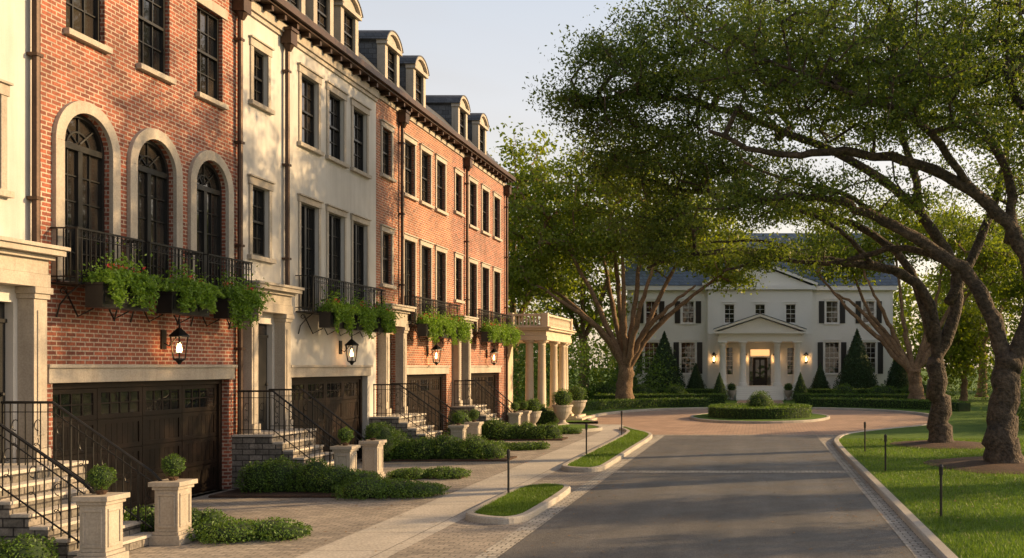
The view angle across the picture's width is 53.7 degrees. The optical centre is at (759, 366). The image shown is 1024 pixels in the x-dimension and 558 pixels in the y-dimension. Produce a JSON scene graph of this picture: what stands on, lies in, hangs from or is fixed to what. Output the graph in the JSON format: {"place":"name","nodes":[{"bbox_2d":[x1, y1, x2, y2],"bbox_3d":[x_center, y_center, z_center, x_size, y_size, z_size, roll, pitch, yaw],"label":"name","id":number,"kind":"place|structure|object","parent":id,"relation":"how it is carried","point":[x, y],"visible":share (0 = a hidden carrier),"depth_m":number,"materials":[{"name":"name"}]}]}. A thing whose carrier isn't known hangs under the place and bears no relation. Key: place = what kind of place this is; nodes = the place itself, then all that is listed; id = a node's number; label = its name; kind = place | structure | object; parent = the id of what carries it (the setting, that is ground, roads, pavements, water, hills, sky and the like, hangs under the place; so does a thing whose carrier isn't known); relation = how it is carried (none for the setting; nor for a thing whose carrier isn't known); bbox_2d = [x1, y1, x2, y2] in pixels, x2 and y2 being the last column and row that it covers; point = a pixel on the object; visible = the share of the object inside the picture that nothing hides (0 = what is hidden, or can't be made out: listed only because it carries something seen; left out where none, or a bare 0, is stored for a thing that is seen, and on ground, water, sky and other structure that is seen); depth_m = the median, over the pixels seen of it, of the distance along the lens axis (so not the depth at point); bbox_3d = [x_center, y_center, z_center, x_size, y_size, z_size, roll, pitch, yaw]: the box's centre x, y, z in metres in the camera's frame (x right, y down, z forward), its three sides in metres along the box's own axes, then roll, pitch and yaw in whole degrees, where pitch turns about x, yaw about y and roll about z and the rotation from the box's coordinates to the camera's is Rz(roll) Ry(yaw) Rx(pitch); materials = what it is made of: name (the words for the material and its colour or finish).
{"place":"outdoors","nodes":[
{"label":"outdoors","id":0,"kind":"place"},
{"bbox_2d":[72,492,129,557],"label":"stone pier","id":1,"kind":"structure","parent":0,"point":[100,526],"depth_m":12.41,"materials":[{"name":"stone"}]},
{"bbox_2d":[85,463,116,494],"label":"boxwood topiary","id":2,"kind":"object","parent":1,"relation":"on","point":[102,476],"visible":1,"depth_m":12.52,"materials":[{"name":"green plant"}]},
{"bbox_2d":[295,424,624,557],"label":"concrete sidewalk","id":3,"kind":"structure","parent":0,"point":[385,538],"depth_m":17.02,"materials":[{"name":"concrete"}]},
{"bbox_2d":[474,482,562,515],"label":"verge grass","id":4,"kind":"structure","parent":0,"point":[529,495],"depth_m":17.71,"materials":[{"name":"plant"}]},
{"bbox_2d":[127,423,915,557],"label":"paver driveway","id":5,"kind":"structure","parent":0,"point":[464,538],"depth_m":16.72,"materials":[{"name":"stone"}]},
{"bbox_2d":[0,0,70,464],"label":"stucco townhouse","id":6,"kind":"structure","parent":5,"relation":"on","point":[26,289],"depth_m":14.48,"materials":[{"name":"paint"}]},
{"bbox_2d":[0,319,6,462],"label":"front door","id":7,"kind":"structure","parent":6,"relation":"in","point":[2,321],"depth_m":14.33,"materials":[{"name":"black paint"}]},
{"bbox_2d":[0,401,161,557],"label":"front stoop","id":8,"kind":"object","parent":5,"relation":"on","point":[36,496],"visible":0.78,"depth_m":13.28,"materials":[{"name":"stone"}]},
{"bbox_2d":[41,0,253,511],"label":"brick townhouse","id":9,"kind":"structure","parent":5,"relation":"on","point":[142,143],"depth_m":17.59,"materials":[{"name":"brick"}]},
{"bbox_2d":[65,242,173,319],"bbox_3d":[-10.621,-1.427,15.950,1.118,1.273,1.530,0,0,0],"label":"flower window box","id":10,"kind":"object","parent":9,"relation":"attached to","point":[116,288],"visible":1,"depth_m":15.65,"materials":[{"name":"black metal"}]},
{"bbox_2d":[53,0,216,417],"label":"window glass","id":11,"kind":"structure","parent":9,"relation":"in","point":[89,4],"depth_m":17.67,"materials":[{"name":"glass"}]},
{"bbox_2d":[53,379,221,508],"bbox_3d":[-11.415,1.430,17.725,0.130,2.320,5.050,0,0,0],"label":"garage door","id":12,"kind":"structure","parent":9,"relation":"in","point":[193,433],"depth_m":17.89,"materials":[{"name":"brown wood"}]},
{"bbox_2d":[64,0,221,297],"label":"window frames","id":13,"kind":"structure","parent":9,"relation":"in","point":[79,150],"depth_m":17.72,"materials":[{"name":"black paint"}]},
{"bbox_2d":[160,319,189,363],"bbox_3d":[-10.945,-0.459,18.000,0.510,0.853,0.343,0,0,0],"label":"wall lantern","id":14,"kind":"object","parent":9,"relation":"attached to","point":[178,332],"depth_m":17.95,"materials":[{"name":"black metal"}]},
{"bbox_2d":[143,256,224,323],"bbox_3d":[-10.646,-1.405,17.685,1.137,1.230,1.836,0,0,0],"label":"flower window box","id":15,"kind":"object","parent":9,"relation":"attached to","point":[193,298],"visible":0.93,"depth_m":17.43,"materials":[{"name":"black metal"}]},
{"bbox_2d":[202,265,275,329],"bbox_3d":[-10.622,-1.395,19.519,1.116,1.381,1.565,0,0,0],"label":"flower window box","id":16,"kind":"object","parent":9,"relation":"attached to","point":[237,303],"visible":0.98,"depth_m":19.17,"materials":[{"name":"black metal"}]},
{"bbox_2d":[148,479,197,545],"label":"stone pier","id":17,"kind":"structure","parent":5,"relation":"on","point":[172,511],"depth_m":13.95,"materials":[{"name":"stone"}]},
{"bbox_2d":[160,453,185,480],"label":"boxwood topiary","id":18,"kind":"object","parent":17,"relation":"on","point":[173,465],"visible":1,"depth_m":14.05,"materials":[{"name":"green plant"}]},
{"bbox_2d":[123,503,227,532],"bbox_3d":[-9.301,2.364,14.640,2.226,0.547,0.829,0,0,0],"label":"boxwood shrub","id":19,"kind":"object","parent":5,"relation":"on","point":[196,516],"visible":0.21,"depth_m":14.56,"materials":[{"name":"green plant"}]},
{"bbox_2d":[186,515,312,544],"bbox_3d":[-7.766,2.444,14.485,1.968,0.359,1.439,0,0,0],"label":"boxwood shrub","id":20,"kind":"object","parent":5,"relation":"on","point":[227,531],"visible":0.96,"depth_m":14.27,"materials":[{"name":"green plant"}]},
{"bbox_2d":[232,389,366,488],"bbox_3d":[-10.037,1.554,21.350,2.306,2.091,2.040,0,0,0],"label":"front stoop","id":21,"kind":"object","parent":5,"relation":"on","point":[298,444],"visible":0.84,"depth_m":20.39,"materials":[{"name":"stone"}]},
{"bbox_2d":[208,488,410,497],"bbox_3d":[-8.900,2.575,19.550,4.000,0.050,1.200,0,0,0],"label":"planting bed","id":22,"kind":"object","parent":5,"relation":"on","point":[236,493],"visible":0.42,"depth_m":18.96,"materials":[{"name":"soil"}]},
{"bbox_2d":[233,454,384,493],"bbox_3d":[-9.149,2.231,19.700,3.094,0.853,1.511,0,0,0],"label":"boxwood shrub","id":23,"kind":"object","parent":22,"relation":"on","point":[281,475],"visible":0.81,"depth_m":19.43,"materials":[{"name":"green plant"}]},
{"bbox_2d":[243,0,390,459],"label":"stucco townhouse","id":24,"kind":"structure","parent":5,"relation":"on","point":[313,80],"depth_m":23.87,"materials":[{"name":"paint"}]},
{"bbox_2d":[258,335,267,428],"bbox_3d":[-11.310,0.371,21.550,0.120,2.158,1.000,0,0,0],"label":"front door","id":25,"kind":"structure","parent":24,"relation":"in","point":[262,339],"depth_m":21.84,"materials":[{"name":"black paint"}]},
{"bbox_2d":[253,0,360,399],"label":"window glass","id":26,"kind":"structure","parent":24,"relation":"in","point":[262,329],"depth_m":25.00,"materials":[{"name":"glass"}]},
{"bbox_2d":[253,0,363,310],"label":"window frames","id":27,"kind":"structure","parent":24,"relation":"in","point":[305,209],"depth_m":24.31,"materials":[{"name":"black paint"}]},
{"bbox_2d":[292,376,361,458],"bbox_3d":[-11.415,1.430,25.175,0.130,2.320,4.450,0,0,0],"label":"garage door","id":28,"kind":"structure","parent":24,"relation":"in","point":[348,408],"depth_m":25.64,"materials":[{"name":"brown wood"}]},
{"bbox_2d":[304,281,360,335],"bbox_3d":[-10.624,-1.444,24.037,1.113,1.374,1.437,0,0,0],"label":"flower window box","id":29,"kind":"object","parent":24,"relation":"attached to","point":[335,314],"visible":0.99,"depth_m":23.60,"materials":[{"name":"black metal"}]},
{"bbox_2d":[338,290,384,338],"bbox_3d":[-10.647,-1.417,25.382,1.067,1.405,1.374,0,0,0],"label":"flower window box","id":30,"kind":"object","parent":24,"relation":"attached to","point":[365,322],"visible":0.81,"depth_m":25.28,"materials":[{"name":"green metal"}]},
{"bbox_2d":[360,286,404,337],"bbox_3d":[-10.626,-1.516,26.841,1.109,1.453,1.586,0,0,0],"label":"flower window box","id":31,"kind":"object","parent":24,"relation":"attached to","point":[386,318],"visible":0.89,"depth_m":26.67,"materials":[{"name":"green metal"}]},
{"bbox_2d":[330,445,360,470],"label":"stone pier","id":32,"kind":"structure","parent":5,"relation":"on","point":[346,455],"depth_m":20.16,"materials":[{"name":"stone"}]},
{"bbox_2d":[359,440,386,477],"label":"stone pier","id":33,"kind":"structure","parent":5,"relation":"on","point":[372,454],"depth_m":21.60,"materials":[{"name":"stone"}]},
{"bbox_2d":[331,476,450,499],"bbox_3d":[-7.355,2.409,19.241,2.185,0.437,1.815,0,0,0],"label":"boxwood shrub","id":34,"kind":"object","parent":5,"relation":"on","point":[367,487],"visible":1,"depth_m":18.90,"materials":[{"name":"green plant"}]},
{"bbox_2d":[358,30,463,435],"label":"brick townhouse","id":35,"kind":"structure","parent":5,"relation":"on","point":[417,137],"depth_m":31.00,"materials":[{"name":"brick"}]},
{"bbox_2d":[384,53,439,391],"bbox_3d":[-11.475,-4.504,31.282,0.290,10.672,5.665,0,0,0],"label":"window glass","id":36,"kind":"structure","parent":35,"relation":"in","point":[390,56],"depth_m":31.55,"materials":[{"name":"glass"}]},
{"bbox_2d":[383,49,442,322],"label":"window frames","id":37,"kind":"structure","parent":35,"relation":"in","point":[392,70],"depth_m":31.08,"materials":[{"name":"black paint"}]},
{"bbox_2d":[407,374,441,430],"bbox_3d":[-11.415,1.430,32.150,0.130,2.320,4.300,0,0,0],"label":"garage door","id":38,"kind":"structure","parent":35,"relation":"in","point":[437,393],"depth_m":32.99,"materials":[{"name":"brown wood"}]},
{"bbox_2d":[408,301,447,344],"bbox_3d":[-10.637,-1.381,30.630,1.087,1.419,1.761,0,0,0],"label":"flower window box","id":39,"kind":"object","parent":35,"relation":"attached to","point":[429,326],"visible":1,"depth_m":30.33,"materials":[{"name":"black metal"}]},
{"bbox_2d":[426,309,459,344],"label":"flower window box","id":40,"kind":"object","parent":35,"relation":"attached to","point":[449,332],"visible":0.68,"depth_m":32.14,"materials":[{"name":"green metal"}]},
{"bbox_2d":[440,303,473,343],"bbox_3d":[-10.641,-1.481,33.709,1.078,1.381,1.465,0,0,0],"label":"flower window box","id":41,"kind":"object","parent":35,"relation":"attached to","point":[463,332],"visible":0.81,"depth_m":33.41,"materials":[{"name":"green metal"}]},
{"bbox_2d":[369,383,468,438],"bbox_3d":[-9.962,1.554,28.600,2.456,2.091,2.240,0,0,0],"label":"front stoop","id":42,"kind":"object","parent":5,"relation":"on","point":[413,425],"visible":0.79,"depth_m":27.54,"materials":[{"name":"stone"}]},
{"bbox_2d":[386,466,472,479],"bbox_3d":[-7.686,2.465,22.356,1.956,0.310,1.128,0,0,0],"label":"boxwood shrub","id":43,"kind":"object","parent":5,"relation":"on","point":[437,472],"visible":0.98,"depth_m":22.11,"materials":[{"name":"green plant"}]},
{"bbox_2d":[360,456,516,461],"bbox_3d":[-8.900,2.575,26.725,4.000,0.050,1.150,0,0,0],"label":"planting bed","id":44,"kind":"object","parent":5,"relation":"on","point":[502,459],"visible":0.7,"depth_m":26.16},
{"bbox_2d":[360,421,399,460],"bbox_3d":[-10.300,2.030,26.001,0.978,1.127,0.964,0,0,0],"label":"boxwood shrub","id":45,"kind":"object","parent":44,"relation":"on","point":[386,433],"visible":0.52,"depth_m":25.86,"materials":[{"name":"green plant"}]},
{"bbox_2d":[384,428,508,459],"bbox_3d":[-8.868,2.196,26.701,3.728,0.940,1.584,0,0,0],"label":"boxwood shrub","id":46,"kind":"object","parent":44,"relation":"on","point":[442,446],"visible":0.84,"depth_m":26.41,"materials":[{"name":"green plant"}]},
{"bbox_2d":[426,95,515,421],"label":"brick townhouse","id":47,"kind":"structure","parent":5,"relation":"on","point":[481,188],"depth_m":37.98,"materials":[{"name":"brick"}]},
{"bbox_2d":[456,110,497,330],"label":"window frames","id":48,"kind":"structure","parent":47,"relation":"in","point":[462,126],"depth_m":37.83,"materials":[{"name":"black paint"}]},
{"bbox_2d":[460,113,495,386],"bbox_3d":[-11.475,-4.504,38.247,0.290,10.672,6.035,0,0,0],"label":"window glass","id":49,"kind":"structure","parent":47,"relation":"in","point":[460,113],"depth_m":39.23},
{"bbox_2d":[471,373,495,412],"bbox_3d":[-11.415,1.430,39.050,0.130,2.320,4.300,0,0,0],"label":"garage door","id":50,"kind":"structure","parent":47,"relation":"in","point":[473,375],"depth_m":39.76,"materials":[{"name":"brown wood"}]},
{"bbox_2d":[472,319,502,345],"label":"flower window box","id":51,"kind":"object","parent":47,"relation":"attached to","point":[489,331],"visible":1,"depth_m":37.13,"materials":[{"name":"black metal"}]},
{"bbox_2d":[451,380,520,423],"bbox_3d":[-10.087,1.554,35.550,2.206,2.091,1.540,0,0,0],"label":"front stoop","id":52,"kind":"object","parent":5,"relation":"on","point":[485,414],"visible":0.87,"depth_m":34.84,"materials":[{"name":"stone"}]},
{"bbox_2d":[466,437,567,440],"bbox_3d":[-8.900,2.575,34.050,4.000,0.050,1.000,0,0,0],"label":"planting bed","id":53,"kind":"object","parent":5,"relation":"on","point":[555,439],"visible":0.5,"depth_m":33.56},
{"bbox_2d":[481,418,562,439],"bbox_3d":[-8.844,2.230,34.002,3.811,0.859,1.514,0,0,0],"label":"boxwood shrub","id":54,"kind":"object","parent":53,"relation":"on","point":[494,429],"visible":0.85,"depth_m":33.73,"materials":[{"name":"green plant"}]},
{"bbox_2d":[466,483,570,524],"bbox_3d":[-4.454,2.546,18.073,1.194,0.128,4.654,0,0,0],"label":"kerb","id":55,"kind":"object","parent":5,"relation":"on","point":[537,509],"depth_m":16.38,"materials":[{"name":"concrete"}]},
{"bbox_2d":[493,440,550,450],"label":"boxwood shrub","id":56,"kind":"object","parent":5,"relation":"on","point":[533,445],"visible":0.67,"depth_m":29.73,"materials":[{"name":"green plant"}]},
{"bbox_2d":[526,398,541,425],"bbox_3d":[-9.514,1.960,40.208,0.762,1.281,0.774,0,0,0],"label":"stone urn planter","id":57,"kind":"object","parent":5,"relation":"on","point":[534,406],"visible":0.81,"depth_m":40.00,"materials":[{"name":"stone"}]},
{"bbox_2d":[508,313,596,422],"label":"columned porch","id":58,"kind":"object","parent":5,"relation":"on","point":[553,331],"visible":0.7,"depth_m":43.57,"materials":[{"name":"beige stone"}]},
{"bbox_2d":[551,388,572,423],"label":"stone urn planter","id":59,"kind":"object","parent":5,"relation":"on","point":[562,407],"visible":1,"depth_m":41.55,"materials":[{"name":"stone"}]},
{"bbox_2d":[475,435,664,557],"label":"gutter setts","id":60,"kind":"structure","parent":5,"relation":"on","point":[500,547],"depth_m":17.23,"materials":[{"name":"stone"}]},
{"bbox_2d":[561,426,651,471],"bbox_3d":[-4.566,2.546,31.614,1.630,0.128,16.249,0,0,-3],"label":"kerb","id":61,"kind":"object","parent":5,"relation":"on","point":[613,460],"depth_m":26.22,"materials":[{"name":"concrete"}]},
{"bbox_2d":[583,396,710,410],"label":"boxwood hedge","id":62,"kind":"object","parent":5,"relation":"on","point":[603,404],"visible":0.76,"depth_m":57.47,"materials":[{"name":"green plant"}]},
{"bbox_2d":[575,409,927,434],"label":"brick paver circle","id":63,"kind":"object","parent":5,"relation":"on","point":[681,422],"visible":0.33,"depth_m":43.49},
{"bbox_2d":[690,413,829,423],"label":"planted circle island","id":64,"kind":"structure","parent":5,"relation":"on","point":[814,417],"depth_m":45.01,"materials":[{"name":"concrete"}]},
{"bbox_2d":[707,401,812,418],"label":"ring hedge","id":65,"kind":"object","parent":64,"relation":"on","point":[727,411],"visible":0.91,"depth_m":45.73,"materials":[{"name":"green plant"}]},
{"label":"flower bed soil","id":66,"kind":"structure","parent":64,"relation":"on","visible":0},
{"bbox_2d":[745,390,773,407],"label":"boxwood ball","id":67,"kind":"object","parent":66,"relation":"on","point":[759,399],"visible":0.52,"depth_m":47.56,"materials":[{"name":"green plant"}]},
{"bbox_2d":[587,407,957,557],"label":"road kerb","id":68,"kind":"structure","parent":5,"relation":"on","point":[935,545],"depth_m":19.88,"materials":[{"name":"concrete"}]},
{"bbox_2d":[822,442,936,557],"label":"gutter setts","id":69,"kind":"structure","parent":5,"relation":"on","point":[916,546],"depth_m":17.00,"materials":[{"name":"stone"}]},
{"bbox_2d":[568,426,647,466],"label":"verge grass","id":70,"kind":"structure","parent":0,"point":[618,446],"depth_m":28.44,"materials":[{"name":"plant"}]},
{"bbox_2d":[358,0,1023,368],"label":"sky","id":71,"kind":"structure","parent":0,"point":[483,51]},
{"bbox_2d":[498,436,914,557],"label":"asphalt road","id":72,"kind":"structure","parent":0,"point":[753,516],"depth_m":17.12,"materials":[{"name":"asphalt"}]},
{"bbox_2d":[519,369,1023,557],"bbox_3d":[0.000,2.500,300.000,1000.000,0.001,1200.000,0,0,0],"label":"lawn ground","id":73,"kind":"structure","parent":0,"point":[972,423],"depth_m":26.88,"materials":[{"name":"green plant"}]},
{"bbox_2d":[487,116,590,402],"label":"garden tree","id":74,"kind":"object","parent":73,"relation":"on","point":[524,178],"visible":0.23,"depth_m":63.95,"materials":[{"name":"green plant"}]},
{"bbox_2d":[568,384,587,419],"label":"stone urn planter","id":75,"kind":"object","parent":73,"relation":"on","point":[578,402],"visible":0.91,"depth_m":44.35,"materials":[{"name":"stone"}]},
{"bbox_2d":[524,177,649,387],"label":"garden tree","id":76,"kind":"object","parent":73,"relation":"on","point":[583,302],"visible":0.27,"depth_m":75.18,"materials":[{"name":"green plant"}]},
{"bbox_2d":[509,307,680,406],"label":"shrub thicket","id":77,"kind":"object","parent":73,"relation":"on","point":[518,367],"visible":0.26,"depth_m":65.58,"materials":[{"name":"green plant"}]},
{"bbox_2d":[588,381,687,398],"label":"rounded shrub","id":78,"kind":"object","parent":73,"relation":"on","point":[647,389],"visible":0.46,"depth_m":66.39,"materials":[{"name":"green plant"}]},
{"bbox_2d":[508,127,775,398],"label":"spreading oak tree","id":79,"kind":"object","parent":73,"relation":"on","point":[623,346],"visible":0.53,"depth_m":59.58,"materials":[{"name":"green plant"}]},
{"bbox_2d":[593,392,724,402],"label":"boxwood hedge","id":80,"kind":"object","parent":73,"relation":"on","point":[716,398],"visible":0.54,"depth_m":64.29,"materials":[{"name":"green plant"}]},
{"bbox_2d":[641,331,686,389],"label":"conifer shrub","id":81,"kind":"object","parent":73,"relation":"on","point":[669,350],"visible":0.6,"depth_m":72.56,"materials":[{"name":"green plant"}]},
{"bbox_2d":[686,363,705,388],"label":"conifer shrub","id":82,"kind":"object","parent":73,"relation":"on","point":[696,380],"visible":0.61,"depth_m":73.06,"materials":[{"name":"green plant"}]},
{"bbox_2d":[625,212,897,399],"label":"white mansion","id":83,"kind":"structure","parent":73,"relation":"on","point":[786,321],"depth_m":75.65,"materials":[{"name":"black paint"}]},
{"bbox_2d":[644,270,875,374],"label":"window frames","id":84,"kind":"structure","parent":83,"relation":"in","point":[729,309],"depth_m":76.08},
{"bbox_2d":[645,266,874,380],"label":"window glass","id":85,"kind":"structure","parent":83,"relation":"in","point":[688,349],"depth_m":76.15,"materials":[{"name":"glass"}]},
{"bbox_2d":[753,357,766,384],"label":"front door","id":86,"kind":"structure","parent":83,"relation":"in","point":[759,381],"depth_m":75.39,"materials":[{"name":"brown wood"}]},
{"bbox_2d":[508,258,1023,390],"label":"distant tree line","id":87,"kind":"object","parent":73,"relation":"on","point":[905,288],"visible":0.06,"depth_m":94.42,"materials":[{"name":"plant"}]},
{"bbox_2d":[809,363,830,389],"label":"conifer shrub","id":88,"kind":"object","parent":73,"relation":"on","point":[820,381],"visible":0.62,"depth_m":73.06,"materials":[{"name":"green plant"}]},
{"bbox_2d":[833,328,878,388],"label":"conifer shrub","id":89,"kind":"object","parent":73,"relation":"on","point":[857,372],"visible":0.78,"depth_m":72.46,"materials":[{"name":"green plant"}]},
{"bbox_2d":[795,392,925,402],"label":"boxwood hedge","id":90,"kind":"object","parent":73,"relation":"on","point":[802,398],"visible":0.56,"depth_m":64.30,"materials":[{"name":"green plant"}]},
{"bbox_2d":[831,381,928,399],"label":"rounded shrub","id":91,"kind":"object","parent":73,"relation":"on","point":[877,390],"visible":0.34,"depth_m":66.54,"materials":[{"name":"green plant"}]},
{"bbox_2d":[809,396,971,411],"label":"boxwood hedge","id":92,"kind":"object","parent":73,"relation":"on","point":[925,404],"visible":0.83,"depth_m":57.44,"materials":[{"name":"green plant"}]},
{"bbox_2d":[882,360,908,388],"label":"conifer shrub","id":93,"kind":"object","parent":73,"relation":"on","point":[897,376],"visible":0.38,"depth_m":72.55,"materials":[{"name":"green plant"}]},
{"bbox_2d":[838,437,1023,557],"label":"lawn grass","id":94,"kind":"structure","parent":73,"relation":"on","point":[996,547],"depth_m":18.56,"materials":[{"name":"plant"}]},
{"bbox_2d":[890,440,983,448],"bbox_3d":[5.698,2.455,30.597,3.208,0.110,3.479,0,0,0],"label":"mulch bed","id":95,"kind":"object","parent":73,"relation":"on","point":[918,444],"visible":0.68,"depth_m":29.73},
{"bbox_2d":[522,0,1023,442],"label":"live oak tree","id":96,"kind":"object","parent":95,"relation":"on","point":[645,76],"visible":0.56,"depth_m":29.41,"materials":[{"name":"green plant"}]},
{"bbox_2d":[900,287,994,400],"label":"garden tree","id":97,"kind":"object","parent":73,"relation":"on","point":[962,351],"visible":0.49,"depth_m":67.39,"materials":[{"name":"green plant"}]},
{"bbox_2d":[893,214,1023,396],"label":"garden tree","id":98,"kind":"object","parent":73,"relation":"on","point":[947,289],"visible":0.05,"depth_m":77.74,"materials":[{"name":"green plant"}]},
{"bbox_2d":[921,342,1023,430],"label":"shrub thicket","id":99,"kind":"object","parent":73,"relation":"on","point":[1021,408],"visible":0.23,"depth_m":69.53,"materials":[{"name":"green plant"}]},
{"bbox_2d":[923,456,1023,474],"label":"mulch bed","id":100,"kind":"object","parent":73,"relation":"on","point":[976,463],"visible":0.7,"depth_m":23.44,"materials":[{"name":"soil"}]},
{"bbox_2d":[648,0,1023,462],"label":"live oak tree","id":101,"kind":"object","parent":100,"relation":"on","point":[1000,442],"visible":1,"depth_m":23.06,"materials":[{"name":"green plant"}]},
{"bbox_2d":[964,253,1023,327],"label":"garden tree","id":102,"kind":"object","parent":73,"relation":"on","point":[1013,294],"visible":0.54,"depth_m":64.36,"materials":[{"name":"green plant"}]},
{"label":"mulch bed","id":103,"kind":"object","parent":73,"relation":"on","visible":0},
{"bbox_2d":[777,187,1022,399],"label":"spreading oak tree","id":104,"kind":"object","parent":103,"relation":"on","point":[986,258],"visible":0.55,"depth_m":59.58,"materials":[{"name":"green plant"}]},
{"bbox_3d":[-9.750,2.575,11.800,2.300,0.050,0.900,0,0,0],"label":"planting bed","id":105,"kind":"object","parent":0,"visible":0},
{"bbox_2d":[0,532,59,557],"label":"boxwood shrub","id":106,"kind":"object","parent":105,"relation":"on","point":[25,547],"visible":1,"depth_m":11.92,"materials":[{"name":"green plant"}]},
{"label":"planting bed","id":107,"kind":"object","parent":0,"visible":0},
{"bbox_2d":[517,404,558,424],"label":"boxwood shrub","id":108,"kind":"object","parent":107,"relation":"on","point":[548,416],"visible":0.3,"depth_m":41.85,"materials":[{"name":"green plant"}]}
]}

